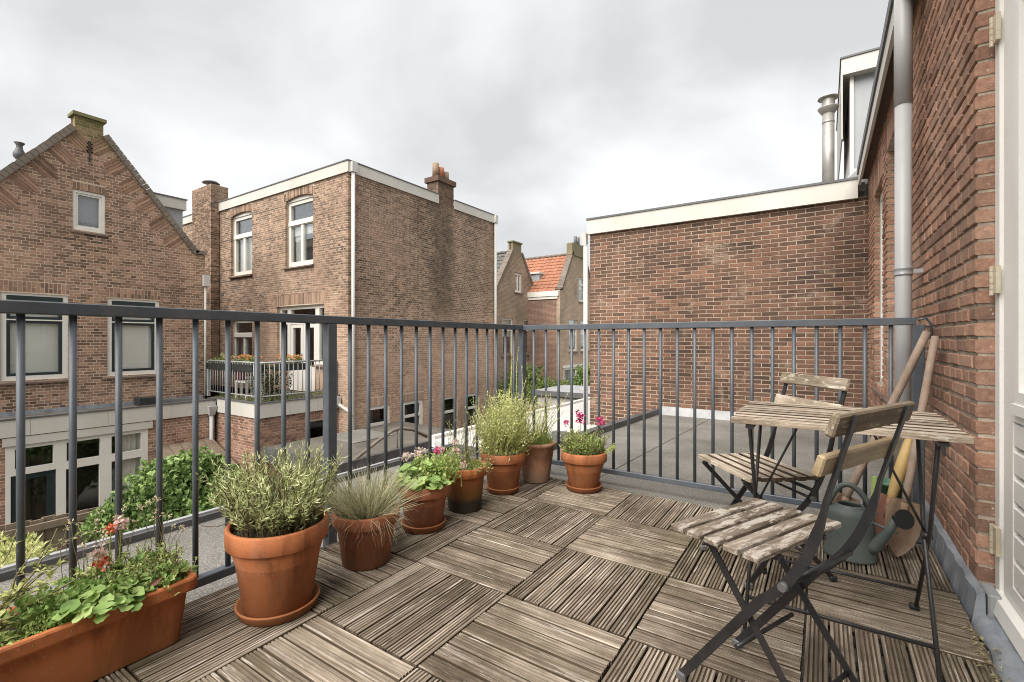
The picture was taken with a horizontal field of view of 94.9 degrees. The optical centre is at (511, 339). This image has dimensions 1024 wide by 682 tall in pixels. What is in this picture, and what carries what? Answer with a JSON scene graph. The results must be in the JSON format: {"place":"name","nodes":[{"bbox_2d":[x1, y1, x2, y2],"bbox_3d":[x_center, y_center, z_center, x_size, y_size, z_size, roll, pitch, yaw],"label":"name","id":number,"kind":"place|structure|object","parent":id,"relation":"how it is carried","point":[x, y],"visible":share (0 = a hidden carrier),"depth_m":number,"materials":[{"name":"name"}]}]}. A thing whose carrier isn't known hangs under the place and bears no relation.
{"place":"outdoors","nodes":[
{"label":"outdoors","id":0,"kind":"place"},
{"bbox_2d":[0,110,217,524],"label":"gabled house","id":1,"kind":"structure","parent":0,"point":[86,217],"depth_m":10.09,"materials":[{"name":"brick"}]},
{"bbox_2d":[0,292,68,385],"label":"window","id":2,"kind":"structure","parent":1,"relation":"in","point":[46,336],"depth_m":9.53,"materials":[{"name":"white glass"}]},
{"bbox_2d":[5,429,147,523],"bbox_3d":[-9.089,3.172,9.803,0.900,2.425,2.230,0,0,34],"label":"french window","id":3,"kind":"structure","parent":1,"relation":"in","point":[46,463],"depth_m":9.70,"materials":[{"name":"white paint"}]},
{"bbox_2d":[69,189,108,236],"bbox_3d":[-9.153,-2.726,10.158,0.170,0.920,0.638,0,0,34],"label":"window","id":4,"kind":"structure","parent":1,"relation":"in","point":[88,208],"depth_m":10.19,"materials":[{"name":"white paint"}]},
{"bbox_2d":[104,298,158,379],"bbox_3d":[-8.707,-0.039,10.816,0.195,1.826,1.080,0,0,34],"label":"window","id":5,"kind":"structure","parent":1,"relation":"in","point":[138,334],"depth_m":10.87,"materials":[{"name":"white glass"}]},
{"bbox_2d":[134,396,191,405],"bbox_3d":[-8.116,1.399,11.095,0.400,0.170,1.200,0,0,34],"label":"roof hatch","id":6,"kind":"object","parent":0,"point":[147,400],"visible":0.64,"depth_m":10.72,"materials":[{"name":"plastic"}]},
{"bbox_2d":[155,439,238,468],"bbox_3d":[-7.164,3.409,10.721,1.200,2.010,1.230,0,0,34],"label":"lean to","id":7,"kind":"object","parent":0,"point":[174,449],"visible":0.33,"depth_m":10.94,"materials":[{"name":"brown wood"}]},
{"bbox_2d":[240,365,275,399],"bbox_3d":[-6.342,1.069,11.958,1.200,0.790,0.700,0,0,34],"label":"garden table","id":8,"kind":"object","parent":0,"point":[262,380],"visible":0.14,"depth_m":11.51,"materials":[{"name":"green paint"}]},
{"bbox_2d":[0,0,888,269],"label":"sky","id":9,"kind":"structure","parent":0,"point":[545,117],"materials":[{"name":"white"}]},
{"bbox_2d":[497,240,532,417],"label":"gabled house","id":10,"kind":"structure","parent":0,"point":[514,282],"depth_m":23.90,"materials":[{"name":"brick"}]},
{"bbox_2d":[501,318,512,356],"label":"window","id":11,"kind":"structure","parent":10,"relation":"in","point":[504,320],"depth_m":23.69,"materials":[{"name":"white paint"}]},
{"bbox_2d":[514,273,522,293],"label":"window","id":12,"kind":"structure","parent":10,"relation":"in","point":[517,276],"depth_m":24.37,"materials":[{"name":"white paint"}]},
{"bbox_2d":[523,319,528,355],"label":"window","id":13,"kind":"structure","parent":10,"relation":"in","point":[524,320],"depth_m":25.20,"materials":[{"name":"white paint"}]},
{"bbox_2d":[525,236,589,382],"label":"gabled house","id":14,"kind":"structure","parent":0,"point":[555,294],"depth_m":25.03,"materials":[{"name":"brick"},{"name":"red tile"},{"name":"white paint"}]},
{"bbox_2d":[564,367,575,382],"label":"window","id":15,"kind":"structure","parent":14,"relation":"in","point":[566,370],"depth_m":24.96,"materials":[{"name":"white paint"}]},
{"bbox_2d":[569,320,577,352],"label":"window","id":16,"kind":"structure","parent":14,"relation":"in","point":[570,321],"depth_m":25.72,"materials":[{"name":"white paint"}]},
{"bbox_2d":[578,277,582,302],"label":"window","id":17,"kind":"structure","parent":14,"relation":"in","point":[580,279],"depth_m":26.39,"materials":[{"name":"white paint"}]},
{"bbox_2d":[580,321,589,351],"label":"window","id":18,"kind":"structure","parent":14,"relation":"in","point":[581,321],"depth_m":26.49,"materials":[{"name":"white paint"}]},
{"bbox_2d":[535,385,589,405],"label":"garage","id":19,"kind":"structure","parent":0,"point":[577,391],"depth_m":14.10,"materials":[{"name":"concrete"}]},
{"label":"ground","id":20,"kind":"structure","parent":0,"visible":0},
{"bbox_2d":[0,531,58,565],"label":"yellow shrub","id":21,"kind":"object","parent":20,"relation":"on","point":[11,557],"visible":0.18,"depth_m":3.60,"materials":[{"name":"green plant"}]},
{"bbox_2d":[0,507,97,553],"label":"garden fence","id":22,"kind":"object","parent":20,"relation":"on","point":[47,526],"visible":0.23,"depth_m":7.16,"materials":[{"name":"brown wood"}]},
{"bbox_2d":[78,446,253,542],"bbox_3d":[-5.596,3.141,7.928,2.274,2.569,2.524,0,0,34],"label":"leafy bush","id":23,"kind":"object","parent":20,"relation":"on","point":[177,486],"visible":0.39,"depth_m":7.51,"materials":[{"name":"green plant"}]},
{"bbox_2d":[183,159,497,489],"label":"brick apartment house","id":24,"kind":"structure","parent":20,"relation":"on","point":[348,237],"depth_m":13.84,"materials":[{"name":"brown brick"}]},
{"bbox_2d":[228,212,252,278],"bbox_3d":[-8.642,-3.046,15.101,1.410,2.080,0.250,0,0,34],"label":"window","id":25,"kind":"structure","parent":24,"relation":"in","point":[243,221],"depth_m":15.23,"materials":[{"name":"white paint"}]},
{"bbox_2d":[234,321,251,361],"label":"window","id":26,"kind":"structure","parent":24,"relation":"in","point":[242,329],"depth_m":15.27,"materials":[{"name":"white paint"}]},
{"bbox_2d":[235,363,261,399],"bbox_3d":[-6.440,0.999,11.531,0.510,0.930,0.420,0,0,34],"label":"garden chair","id":27,"kind":"object","parent":24,"relation":"on","point":[236,397],"visible":0.23,"depth_m":11.48,"materials":[{"name":"white paint"}]},
{"bbox_2d":[207,360,322,402],"bbox_3d":[-6.166,0.964,12.123,2.470,0.921,2.050,0,0,34],"label":"terrace railing","id":28,"kind":"object","parent":24,"relation":"on","point":[209,390],"visible":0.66,"depth_m":11.26,"materials":[{"name":"metal"}]},
{"bbox_2d":[206,353,239,369],"bbox_3d":[-7.266,0.524,11.818,1.030,0.420,0.464,0,0,34],"label":"flower box","id":29,"kind":"object","parent":28,"relation":"attached to","point":[217,366],"visible":0.56,"depth_m":11.70,"materials":[{"name":"plastic"}]},
{"bbox_2d":[232,354,265,371],"bbox_3d":[-6.251,0.529,11.139,1.008,0.410,0.457,0,0,34],"label":"flower box","id":30,"kind":"object","parent":28,"relation":"attached to","point":[243,367],"visible":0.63,"depth_m":11.01,"materials":[{"name":"plastic"}]},
{"bbox_2d":[275,354,304,370],"bbox_3d":[-5.376,0.531,11.455,0.437,0.406,0.722,0,0,34],"label":"flower box","id":31,"kind":"object","parent":28,"relation":"attached to","point":[298,366],"visible":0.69,"depth_m":11.38,"materials":[{"name":"plastic"}]},
{"bbox_2d":[245,361,292,400],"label":"climbing shrub","id":32,"kind":"object","parent":24,"relation":"on","point":[271,383],"visible":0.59,"depth_m":11.14,"materials":[{"name":"green plant"}]},
{"bbox_2d":[216,389,322,401],"bbox_3d":[-5.933,1.378,11.472,2.935,0.291,1.618,0,0,-9],"label":"sedum","id":33,"kind":"object","parent":24,"relation":"on","point":[243,397],"visible":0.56,"depth_m":11.40,"materials":[{"name":"green plant"}]},
{"bbox_2d":[275,307,288,364],"bbox_3d":[-6.726,-0.116,13.828,0.570,1.720,0.230,0,0,34],"label":"window","id":34,"kind":"structure","parent":24,"relation":"in","point":[282,309],"depth_m":13.89,"materials":[{"name":"white paint"}]},
{"bbox_2d":[282,194,313,269],"bbox_3d":[-6.002,-3.061,13.347,1.430,2.050,0.250,0,0,34],"label":"window","id":35,"kind":"structure","parent":24,"relation":"in","point":[300,224],"depth_m":13.43,"materials":[{"name":"white paint"}]},
{"bbox_2d":[289,305,317,390],"bbox_3d":[-5.786,0.239,13.572,1.420,2.470,0.555,0,0,34],"label":"terrace door","id":36,"kind":"structure","parent":24,"relation":"in","point":[296,330],"depth_m":13.40,"materials":[{"name":"white paint"}]},
{"bbox_2d":[310,419,322,437],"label":"window","id":37,"kind":"structure","parent":24,"relation":"in","point":[316,427],"depth_m":12.29,"materials":[{"name":"black glass"}]},
{"bbox_2d":[312,304,323,367],"bbox_3d":[-5.072,-0.126,13.011,0.530,1.740,0.700,0,0,34],"label":"window","id":38,"kind":"structure","parent":24,"relation":"in","point":[320,306],"depth_m":12.92,"materials":[{"name":"white paint"}]},
{"bbox_2d":[370,404,389,426],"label":"window","id":39,"kind":"structure","parent":24,"relation":"in","point":[376,412],"depth_m":13.27,"materials":[{"name":"white paint"}]},
{"bbox_2d":[403,399,422,424],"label":"window","id":40,"kind":"structure","parent":24,"relation":"in","point":[409,406],"depth_m":14.29,"materials":[{"name":"white paint"}]},
{"bbox_2d":[445,396,452,429],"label":"window","id":41,"kind":"structure","parent":24,"relation":"in","point":[448,400],"depth_m":15.88,"materials":[{"name":"white paint"}]},
{"bbox_2d":[468,392,478,425],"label":"window","id":42,"kind":"structure","parent":24,"relation":"in","point":[471,409],"depth_m":16.85,"materials":[{"name":"white paint"}]},
{"bbox_2d":[432,397,596,446],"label":"roof","id":43,"kind":"structure","parent":20,"relation":"on","point":[564,409],"depth_m":8.41,"materials":[{"name":"white paint"}]},
{"bbox_2d":[498,363,553,410],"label":"garden shrub","id":44,"kind":"object","parent":20,"relation":"on","point":[528,375],"visible":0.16,"depth_m":17.80,"materials":[{"name":"green plant"}]},
{"bbox_2d":[516,376,563,404],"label":"garden shrub","id":45,"kind":"object","parent":20,"relation":"on","point":[540,385],"visible":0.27,"depth_m":16.40,"materials":[{"name":"green plant"}]},
{"bbox_2d":[555,379,582,385],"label":"hedge","id":46,"kind":"object","parent":20,"relation":"on","point":[563,381],"visible":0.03,"depth_m":19.30,"materials":[{"name":"green plant"}]},
{"bbox_2d":[567,364,589,385],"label":"dark shrub","id":47,"kind":"object","parent":20,"relation":"on","point":[578,378],"visible":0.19,"depth_m":19.06,"materials":[{"name":"green plant"}]},
{"bbox_2d":[581,176,868,424],"bbox_3d":[5.600,1.124,8.093,7.630,6.580,4.320,0,0,34],"label":"brick annex","id":48,"kind":"object","parent":20,"relation":"on","point":[799,252],"visible":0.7,"depth_m":7.17,"materials":[{"name":"brick"}]},
{"bbox_2d":[836,0,1023,681],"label":"brick house","id":49,"kind":"structure","parent":20,"relation":"on","point":[930,123],"depth_m":2.00,"materials":[{"name":"brown brick"}]},
{"bbox_2d":[0,406,1001,681],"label":"terrace roof","id":50,"kind":"structure","parent":49,"relation":"attached to","point":[212,552],"depth_m":3.73,"materials":[{"name":"concrete"}]},
{"bbox_2d":[0,300,932,595],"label":"balcony railing","id":51,"kind":"object","parent":50,"relation":"on","point":[20,308],"visible":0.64,"depth_m":2.46,"materials":[{"name":"metal"}]},
{"bbox_2d":[94,472,999,681],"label":"deck","id":52,"kind":"structure","parent":50,"relation":"on","point":[538,603],"depth_m":1.74,"materials":[{"name":"wood"}]},
{"bbox_2d":[0,562,196,681],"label":"planter box","id":53,"kind":"object","parent":52,"relation":"on","point":[86,649],"visible":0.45,"depth_m":1.39,"materials":[{"name":"plastic"}]},
{"bbox_2d":[0,528,95,630],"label":"rose bush","id":54,"kind":"object","parent":53,"relation":"on","point":[24,586],"visible":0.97,"depth_m":1.33,"materials":[{"name":"plant"}]},
{"bbox_2d":[0,598,98,646],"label":"fern tuft","id":55,"kind":"object","parent":53,"relation":"in","point":[23,635],"visible":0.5,"depth_m":1.31,"materials":[{"name":"green plant"}]},
{"bbox_2d":[1,547,198,627],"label":"geranium plant","id":56,"kind":"object","parent":53,"relation":"on","point":[76,591],"visible":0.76,"depth_m":1.41,"materials":[{"name":"green plant"}]},
{"bbox_2d":[86,514,129,578],"bbox_3d":[-1.296,0.706,1.510,0.066,0.257,0.113,0,0,34],"label":"coral flower","id":57,"kind":"object","parent":53,"relation":"in","point":[102,559],"visible":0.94,"depth_m":1.51,"materials":[{"name":"pink plant"}]},
{"bbox_2d":[60,495,196,599],"bbox_3d":[-1.236,0.692,1.547,0.300,0.298,0.322,0,0,34],"label":"herb tuft","id":58,"kind":"object","parent":53,"relation":"on","point":[175,558],"visible":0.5,"depth_m":1.55,"materials":[{"name":"green plant"}]},
{"bbox_2d":[148,576,162,587],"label":"fallen leaf","id":59,"kind":"object","parent":53,"relation":"on","point":[155,582],"visible":1,"depth_m":1.51,"materials":[{"name":"brown plant"}]},
{"bbox_2d":[234,582,319,626],"bbox_3d":[-0.887,0.994,1.788,0.294,0.037,0.294,0,0,34],"label":"saucer","id":60,"kind":"object","parent":52,"relation":"on","point":[266,622],"visible":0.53,"depth_m":1.68,"materials":[{"name":"ceramic"}]},
{"bbox_2d":[224,507,328,617],"bbox_3d":[-0.887,0.842,1.788,0.356,0.316,0.356,0,0,34],"label":"terracotta pot","id":61,"kind":"object","parent":60,"relation":"on","point":[276,575],"visible":0.67,"depth_m":1.67,"materials":[{"name":"ceramic"}]},
{"bbox_2d":[195,438,347,537],"bbox_3d":[-0.913,0.560,1.832,0.532,0.324,0.591,0,0,-25],"label":"lavender plant","id":62,"kind":"object","parent":61,"relation":"on","point":[298,503],"visible":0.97,"depth_m":1.72,"materials":[{"name":"green plant"}]},
{"bbox_2d":[332,500,399,570],"bbox_3d":[-0.671,0.895,2.165,0.300,0.238,0.300,0,0,34],"label":"terracotta pot","id":63,"kind":"object","parent":52,"relation":"on","point":[365,552],"visible":0.57,"depth_m":2.06,"materials":[{"name":"ceramic"}]},
{"bbox_2d":[315,463,431,556],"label":"fescue grass","id":64,"kind":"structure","parent":63,"relation":"in","point":[369,503],"depth_m":2.12,"materials":[{"name":"green plant"}]},
{"bbox_2d":[401,515,445,533],"bbox_3d":[-0.479,0.994,2.554,0.242,0.037,0.242,0,0,34],"label":"saucer","id":65,"kind":"object","parent":52,"relation":"on","point":[427,530],"visible":0.5,"depth_m":2.46,"materials":[{"name":"ceramic"}]},
{"bbox_2d":[396,477,450,527],"bbox_3d":[-0.479,0.885,2.554,0.292,0.231,0.292,0,0,34],"label":"terracotta pot","id":66,"kind":"object","parent":65,"relation":"on","point":[429,512],"visible":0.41,"depth_m":2.45,"materials":[{"name":"ceramic"}]},
{"bbox_2d":[376,438,467,490],"bbox_3d":[-0.467,0.689,2.558,0.407,0.244,0.492,0,0,34],"label":"geranium plant","id":67,"kind":"object","parent":66,"relation":"on","point":[432,470],"visible":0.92,"depth_m":2.53,"materials":[{"name":"green plant"}]},
{"bbox_2d":[442,460,487,513],"bbox_3d":[-0.286,0.883,2.837,0.276,0.262,0.276,0,0,34],"label":"terracotta pot","id":68,"kind":"object","parent":52,"relation":"on","point":[466,498],"visible":0.59,"depth_m":2.74,"materials":[{"name":"ceramic"}]},
{"bbox_2d":[433,412,495,474],"bbox_3d":[-0.269,0.613,2.842,0.315,0.440,0.351,0,0,-44],"label":"wilting plant","id":69,"kind":"object","parent":68,"relation":"in","point":[470,462],"visible":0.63,"depth_m":2.82,"materials":[{"name":"green plant"}]},
{"bbox_2d":[486,483,519,494],"bbox_3d":[-0.060,0.994,3.162,0.226,0.037,0.226,0,0,34],"label":"saucer","id":70,"kind":"object","parent":52,"relation":"on","point":[503,492],"visible":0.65,"depth_m":3.07,"materials":[{"name":"ceramic"}]},
{"bbox_2d":[480,449,525,489],"bbox_3d":[-0.060,0.873,3.162,0.304,0.254,0.304,0,0,34],"label":"terracotta pot","id":71,"kind":"object","parent":70,"relation":"on","point":[503,474],"visible":0.68,"depth_m":3.06,"materials":[{"name":"ceramic"}]},
{"bbox_2d":[465,340,544,461],"bbox_3d":[-0.038,0.409,3.158,0.547,0.810,0.513,0,0,-19],"label":"tall stalk plant","id":72,"kind":"object","parent":71,"relation":"on","point":[498,440],"visible":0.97,"depth_m":3.08,"materials":[{"name":"green plant"}]},
{"bbox_2d":[521,438,555,483],"bbox_3d":[0.174,0.872,3.396,0.288,0.285,0.288,0,0,34],"label":"terracotta pot","id":73,"kind":"object","parent":52,"relation":"on","point":[536,466],"visible":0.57,"depth_m":3.29,"materials":[{"name":"ceramic"}]},
{"bbox_2d":[523,392,568,444],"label":"grassy plant","id":74,"kind":"object","parent":73,"relation":"on","point":[543,438],"visible":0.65,"depth_m":3.36,"materials":[{"name":"green plant"}]},
{"bbox_2d":[565,480,601,493],"bbox_3d":[0.488,0.994,3.199,0.250,0.037,0.250,0,0,34],"label":"saucer","id":75,"kind":"object","parent":52,"relation":"on","point":[584,491],"visible":0.57,"depth_m":3.10,"materials":[{"name":"ceramic"}]},
{"bbox_2d":[561,447,606,488],"bbox_3d":[0.488,0.876,3.199,0.312,0.248,0.312,0,0,34],"label":"terracotta pot","id":76,"kind":"object","parent":75,"relation":"on","point":[583,471],"visible":0.77,"depth_m":3.09,"materials":[{"name":"ceramic"}]},
{"bbox_2d":[559,409,616,455],"bbox_3d":[0.504,0.640,3.192,0.409,0.319,0.359,0,0,34],"label":"flowering plant","id":77,"kind":"object","parent":76,"relation":"on","point":[586,446],"visible":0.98,"depth_m":3.15,"materials":[{"name":"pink plant"}]},
{"bbox_2d":[698,372,849,588],"bbox_3d":[1.156,0.588,2.113,0.464,0.854,0.415,0,0,-7],"label":"folding chair","id":78,"kind":"object","parent":52,"relation":"on","point":[737,465],"visible":0.69,"depth_m":2.06,"materials":[{"name":"brown wood"}]},
{"bbox_2d":[671,401,914,681],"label":"folding chair","id":79,"kind":"object","parent":52,"relation":"on","point":[756,530],"visible":1,"depth_m":1.24,"materials":[{"name":"brown wood"}]},
{"bbox_2d":[731,401,974,681],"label":"bistro table","id":80,"kind":"object","parent":52,"relation":"on","point":[940,432],"visible":0.82,"depth_m":1.58,"materials":[{"name":"brown wood"}]},
{"bbox_2d":[823,482,914,564],"bbox_3d":[1.597,0.842,2.148,0.201,0.345,0.324,0,0,-8],"label":"watering can","id":81,"kind":"object","parent":52,"relation":"on","point":[848,516],"visible":0.76,"depth_m":2.14,"materials":[{"name":"plastic"}]},
{"bbox_2d":[832,331,930,502],"bbox_3d":[1.878,0.480,2.425,0.451,1.053,0.039,0,0,22],"label":"spade","id":82,"kind":"object","parent":52,"relation":"on","point":[904,378],"visible":0.43,"depth_m":2.38,"materials":[{"name":"brown wood"}]},
{"bbox_2d":[875,411,916,545],"bbox_3d":[1.866,0.677,2.277,0.283,0.656,0.064,0,0,-11],"label":"hand spade","id":83,"kind":"object","parent":52,"relation":"on","point":[899,468],"visible":0.35,"depth_m":2.28,"materials":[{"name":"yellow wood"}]},
{"bbox_2d":[884,336,938,556],"bbox_3d":[1.921,0.491,2.222,0.360,1.023,0.081,0,0,-19],"label":"spade","id":84,"kind":"object","parent":52,"relation":"on","point":[902,542],"visible":0.66,"depth_m":2.21,"materials":[{"name":"brown wood"}]},
{"bbox_2d":[960,623,1010,681],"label":"leaf litter","id":85,"kind":"object","parent":52,"relation":"on","point":[983,654],"visible":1,"depth_m":1.50,"materials":[{"name":"beige plant"}]},
{"bbox_2d":[871,476,876,495],"bbox_3d":[1.896,0.874,2.462,0.023,0.320,0.004,0,0,34],"label":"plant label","id":86,"kind":"object","parent":50,"relation":"on","point":[873,480],"visible":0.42,"depth_m":2.46,"materials":[{"name":"plastic"}]},
{"bbox_2d":[881,478,903,498],"bbox_3d":[1.975,0.882,2.458,0.128,0.285,0.128,0,0,34],"label":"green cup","id":87,"kind":"object","parent":50,"relation":"on","point":[885,485],"visible":0.11,"depth_m":2.42,"materials":[{"name":"plastic"}]},
{"bbox_2d":[817,93,838,181],"bbox_3d":[4.770,-2.886,7.005,0.276,1.600,0.453,0,0,2],"label":"flue pipe","id":88,"kind":"object","parent":49,"relation":"attached to","point":[827,110],"visible":0.75,"depth_m":7.03,"materials":[{"name":"silver metal"}]},
{"bbox_2d":[871,193,883,398],"bbox_3d":[4.006,-0.541,5.053,0.160,2.250,1.050,0,0,34],"label":"window","id":89,"kind":"structure","parent":49,"relation":"in","point":[876,391],"depth_m":5.38,"materials":[{"name":"white paint"}]},
{"bbox_2d":[989,0,1023,661],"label":"door","id":90,"kind":"structure","parent":49,"relation":"in","point":[1009,611],"depth_m":1.61,"materials":[{"name":"paint"}]},
{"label":"path","id":91,"kind":"structure","parent":0,"visible":0},
{"bbox_2d":[262,421,451,489],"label":"outbuilding","id":92,"kind":"structure","parent":91,"relation":"on","point":[359,440],"depth_m":10.44,"materials":[{"name":"concrete"}]},
{"bbox_2d":[352,427,427,459],"bbox_3d":[-2.571,2.165,10.044,0.070,0.542,2.154,0,0,34],"label":"bent rail","id":93,"kind":"object","parent":92,"relation":"on","point":[373,444],"visible":0.78,"depth_m":9.98,"materials":[{"name":"metal"}]},
{"bbox_2d":[510,403,547,413],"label":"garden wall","id":94,"kind":"structure","parent":91,"relation":"on","point":[539,406],"depth_m":13.11,"materials":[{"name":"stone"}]}
]}

